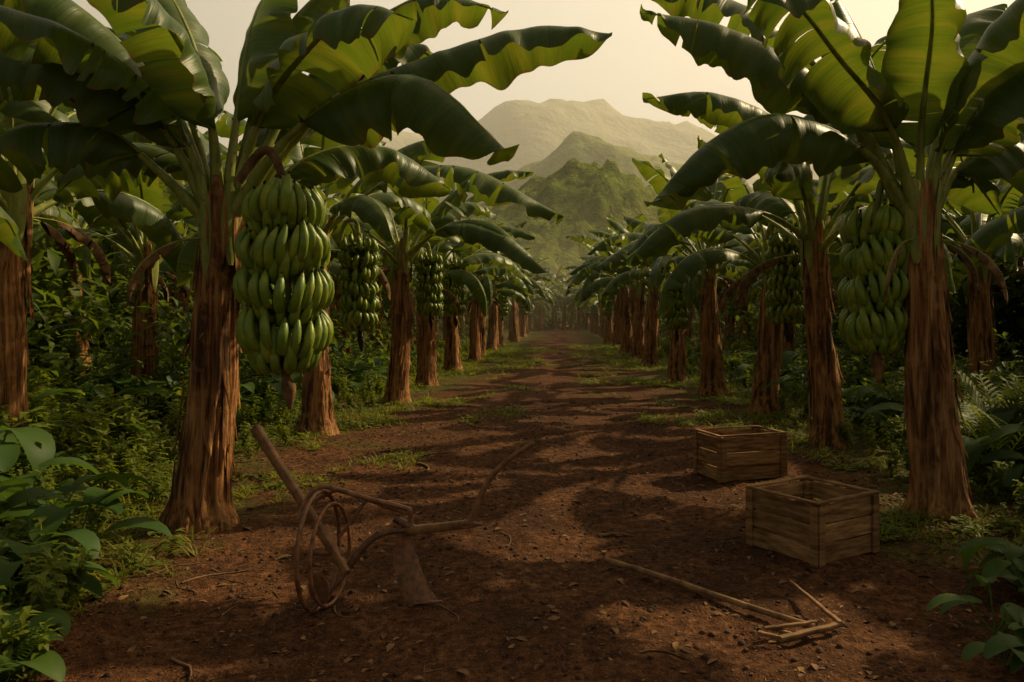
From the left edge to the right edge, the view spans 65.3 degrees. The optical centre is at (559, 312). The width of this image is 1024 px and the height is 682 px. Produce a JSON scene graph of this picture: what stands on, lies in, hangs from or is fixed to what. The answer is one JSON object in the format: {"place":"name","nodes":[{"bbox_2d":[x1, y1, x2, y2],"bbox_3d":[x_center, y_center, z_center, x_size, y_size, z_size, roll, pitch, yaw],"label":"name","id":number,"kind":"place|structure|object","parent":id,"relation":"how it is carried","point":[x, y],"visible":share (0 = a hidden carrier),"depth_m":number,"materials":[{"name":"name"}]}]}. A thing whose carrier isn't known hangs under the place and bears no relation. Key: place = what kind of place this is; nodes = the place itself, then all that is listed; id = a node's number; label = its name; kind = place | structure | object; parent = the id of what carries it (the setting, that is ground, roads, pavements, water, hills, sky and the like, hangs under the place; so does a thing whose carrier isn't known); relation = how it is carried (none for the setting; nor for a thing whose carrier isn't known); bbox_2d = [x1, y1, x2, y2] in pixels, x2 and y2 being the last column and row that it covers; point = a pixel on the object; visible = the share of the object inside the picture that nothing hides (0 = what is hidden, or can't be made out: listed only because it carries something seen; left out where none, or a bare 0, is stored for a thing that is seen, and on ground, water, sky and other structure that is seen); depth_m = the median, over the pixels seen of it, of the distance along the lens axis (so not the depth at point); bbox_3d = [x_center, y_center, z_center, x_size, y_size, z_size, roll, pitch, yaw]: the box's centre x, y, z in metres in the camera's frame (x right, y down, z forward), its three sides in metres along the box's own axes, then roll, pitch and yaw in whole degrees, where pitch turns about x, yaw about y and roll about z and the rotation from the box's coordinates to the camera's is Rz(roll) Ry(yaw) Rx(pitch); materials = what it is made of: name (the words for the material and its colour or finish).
{"place":"outdoors","nodes":[
{"label":"outdoors","id":0,"kind":"place"},
{"bbox_2d":[125,158,754,323],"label":"forested hill","id":1,"kind":"structure","parent":0,"point":[583,198],"depth_m":179.26,"materials":[{"name":"green plant"}]},
{"bbox_2d":[0,324,1023,681],"bbox_3d":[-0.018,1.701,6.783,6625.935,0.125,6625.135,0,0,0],"label":"ground","id":2,"kind":"structure","parent":0,"point":[372,600],"depth_m":5.22,"materials":[{"name":"soil"}]},
{"bbox_2d":[0,87,61,260],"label":"banana tree","id":3,"kind":"object","parent":2,"relation":"on","point":[30,111],"visible":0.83,"depth_m":6.71,"materials":[{"name":"green plant"}]},
{"bbox_2d":[0,109,91,278],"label":"banana tree","id":4,"kind":"object","parent":2,"relation":"on","point":[83,251],"visible":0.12,"depth_m":14.09,"materials":[{"name":"green plant"}]},
{"bbox_2d":[26,150,196,385],"bbox_3d":[-10.695,-1.297,17.611,5.339,6.184,5.396,0,0,37],"label":"banana tree","id":5,"kind":"object","parent":2,"relation":"on","point":[85,225],"visible":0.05,"depth_m":17.39,"materials":[{"name":"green plant"}]},
{"bbox_2d":[0,30,237,435],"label":"banana tree","id":6,"kind":"object","parent":2,"relation":"on","point":[156,226],"visible":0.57,"depth_m":9.51,"materials":[{"name":"green plant"}]},
{"bbox_2d":[31,131,225,411],"bbox_3d":[-6.960,-0.667,13.380,4.830,4.890,4.488,0,0,-45],"label":"banana tree","id":7,"kind":"object","parent":2,"relation":"on","point":[154,195],"visible":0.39,"depth_m":13.20,"materials":[{"name":"green plant"}]},
{"bbox_2d":[159,196,345,374],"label":"banana tree","id":8,"kind":"object","parent":2,"relation":"on","point":[333,268],"visible":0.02,"depth_m":17.83,"materials":[{"name":"green plant"}]},
{"bbox_2d":[0,0,611,533],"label":"banana tree","id":9,"kind":"object","parent":2,"relation":"on","point":[158,84],"visible":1,"depth_m":6.02,"materials":[{"name":"green plant"}]},
{"bbox_2d":[166,109,563,436],"bbox_3d":[-3.115,-1.012,11.351,4.417,5.585,5.007,0,0,-30],"label":"banana tree","id":10,"kind":"object","parent":2,"relation":"on","point":[358,257],"visible":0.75,"depth_m":10.78,"materials":[{"name":"green plant"}]},
{"bbox_2d":[250,424,534,613],"bbox_3d":[-0.990,1.188,4.667,1.642,1.050,0.573,0,0,-12],"label":"plough","id":11,"kind":"object","parent":2,"relation":"on","point":[416,590],"visible":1,"depth_m":4.64,"materials":[{"name":"brown wood"}]},
{"bbox_2d":[284,142,548,404],"bbox_3d":[-3.018,-0.899,14.945,4.798,5.357,4.544,0,0,-24],"label":"banana tree","id":12,"kind":"object","parent":2,"relation":"on","point":[397,259],"visible":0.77,"depth_m":14.87,"materials":[{"name":"green plant"}]},
{"bbox_2d":[347,195,534,387],"bbox_3d":[-2.925,-0.578,18.272,4.895,4.710,4.139,0,0,14],"label":"banana tree","id":13,"kind":"object","parent":2,"relation":"on","point":[457,278],"visible":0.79,"depth_m":18.32,"materials":[{"name":"green plant"}]},
{"bbox_2d":[399,223,534,370],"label":"banana tree","id":14,"kind":"object","parent":2,"relation":"on","point":[452,361],"visible":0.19,"depth_m":23.37,"materials":[{"name":"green plant"}]},
{"bbox_2d":[409,221,535,362],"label":"banana tree","id":15,"kind":"object","parent":2,"relation":"on","point":[475,354],"visible":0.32,"depth_m":27.34,"materials":[{"name":"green plant"}]},
{"bbox_2d":[15,421,988,681],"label":"twigs","id":16,"kind":"object","parent":2,"relation":"on","point":[173,659],"visible":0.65,"depth_m":5.22,"materials":[{"name":"brown wood"}]},
{"bbox_2d":[0,332,1023,681],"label":"undergrowth weeds","id":17,"kind":"object","parent":2,"relation":"on","point":[88,428],"visible":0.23,"depth_m":8.43,"materials":[{"name":"green plant"}]},
{"bbox_2d":[0,341,1023,681],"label":"broadleaf plant","id":18,"kind":"object","parent":2,"relation":"on","point":[20,495],"visible":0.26,"depth_m":5.64,"materials":[{"name":"green plant"}]},
{"bbox_2d":[0,343,1023,681],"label":"grass","id":19,"kind":"structure","parent":2,"relation":"on","point":[130,567],"depth_m":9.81,"materials":[{"name":"green plant"}]},
{"bbox_2d":[0,348,1023,681],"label":"fern","id":20,"kind":"object","parent":2,"relation":"on","point":[6,666],"visible":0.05,"depth_m":11.25,"materials":[{"name":"green plant"}]},
{"bbox_2d":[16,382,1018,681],"bbox_3d":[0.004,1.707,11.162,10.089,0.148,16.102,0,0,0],"label":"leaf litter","id":21,"kind":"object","parent":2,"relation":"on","point":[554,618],"visible":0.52,"depth_m":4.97,"materials":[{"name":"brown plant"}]},
{"bbox_2d":[14,400,1023,681],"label":"soil clods","id":22,"kind":"object","parent":2,"relation":"on","point":[520,656],"visible":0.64,"depth_m":5.13,"materials":[{"name":"brown soil"}]},
{"bbox_2d":[25,205,1023,414],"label":"bush thicket","id":23,"kind":"object","parent":2,"relation":"on","point":[48,332],"visible":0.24,"depth_m":16.20,"materials":[{"name":"green plant"}]},
{"bbox_2d":[27,361,1023,474],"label":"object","id":24,"kind":"object","parent":2,"relation":"on","point":[1018,417],"visible":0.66,"depth_m":8.51,"materials":[{"name":"green plant"}]},
{"bbox_2d":[574,216,684,366],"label":"banana tree","id":25,"kind":"object","parent":2,"relation":"on","point":[650,354],"visible":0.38,"depth_m":25.25,"materials":[{"name":"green plant"}]},
{"bbox_2d":[570,225,699,359],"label":"banana tree","id":26,"kind":"object","parent":2,"relation":"on","point":[641,290],"visible":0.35,"depth_m":29.00,"materials":[{"name":"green plant"}]},
{"bbox_2d":[602,200,757,380],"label":"banana tree","id":27,"kind":"object","parent":2,"relation":"on","point":[677,364],"visible":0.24,"depth_m":20.23,"materials":[{"name":"green plant"}]},
{"bbox_2d":[587,153,835,395],"bbox_3d":[2.962,-0.823,16.583,4.811,5.206,4.587,0,0,0],"label":"banana tree","id":28,"kind":"object","parent":2,"relation":"on","point":[711,357],"visible":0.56,"depth_m":16.45,"materials":[{"name":"green plant"}]},
{"bbox_2d":[604,557,844,641],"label":"wooden sticks","id":29,"kind":"object","parent":2,"relation":"on","point":[811,627],"visible":1,"depth_m":4.40,"materials":[{"name":"brown wood"}]},
{"bbox_2d":[694,425,787,482],"bbox_3d":[1.880,1.462,8.330,0.801,0.478,0.561,0,0,-19],"label":"wooden crate","id":30,"kind":"object","parent":2,"relation":"on","point":[753,452],"visible":0.99,"depth_m":8.13,"materials":[{"name":"brown wood"}]},
{"bbox_2d":[627,135,871,415],"bbox_3d":[3.401,-0.702,13.550,4.538,4.965,4.380,0,0,8],"label":"banana tree","id":31,"kind":"object","parent":2,"relation":"on","point":[768,361],"visible":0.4,"depth_m":13.43,"materials":[{"name":"green plant"}]},
{"bbox_2d":[745,475,879,567],"bbox_3d":[1.820,1.482,5.760,0.681,0.439,0.660,0,0,-33],"label":"wooden crate","id":32,"kind":"object","parent":2,"relation":"on","point":[810,532],"visible":1,"depth_m":5.59,"materials":[{"name":"brown wood"}]},
{"bbox_2d":[621,36,1023,448],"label":"banana tree","id":33,"kind":"object","parent":2,"relation":"on","point":[804,251],"visible":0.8,"depth_m":10.10,"materials":[{"name":"green plant"}]},
{"bbox_2d":[640,0,1023,521],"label":"banana tree","id":34,"kind":"object","parent":2,"relation":"on","point":[949,79],"visible":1,"depth_m":6.46,"materials":[{"name":"green plant"}]},
{"bbox_2d":[798,179,977,371],"bbox_3d":[7.235,-0.825,17.629,4.488,5.217,4.829,0,0,-21],"label":"banana tree","id":35,"kind":"object","parent":2,"relation":"on","point":[946,228],"visible":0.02,"depth_m":16.93,"materials":[{"name":"green plant"}]},
{"bbox_2d":[827,140,1023,398],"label":"banana tree","id":36,"kind":"object","parent":2,"relation":"on","point":[980,337],"visible":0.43,"depth_m":13.03,"materials":[{"name":"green plant"}]},
{"bbox_2d":[949,194,1023,297],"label":"banana tree","id":37,"kind":"object","parent":2,"relation":"on","point":[991,235],"visible":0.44,"depth_m":10.29,"materials":[{"name":"green plant"}]},
{"bbox_2d":[221,131,818,211],"bbox_3d":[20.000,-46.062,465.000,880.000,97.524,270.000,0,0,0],"label":"hill","id":38,"kind":"structure","parent":0,"point":[581,147],"depth_m":398.93,"materials":[{"name":"green plant"}]},
{"bbox_2d":[72,0,1014,147],"label":"sky","id":39,"kind":"structure","parent":0,"point":[637,58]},
{"bbox_2d":[273,99,925,200],"bbox_3d":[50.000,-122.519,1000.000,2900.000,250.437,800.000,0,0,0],"label":"mountain","id":40,"kind":"structure","parent":0,"point":[540,131],"depth_m":827.02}
]}

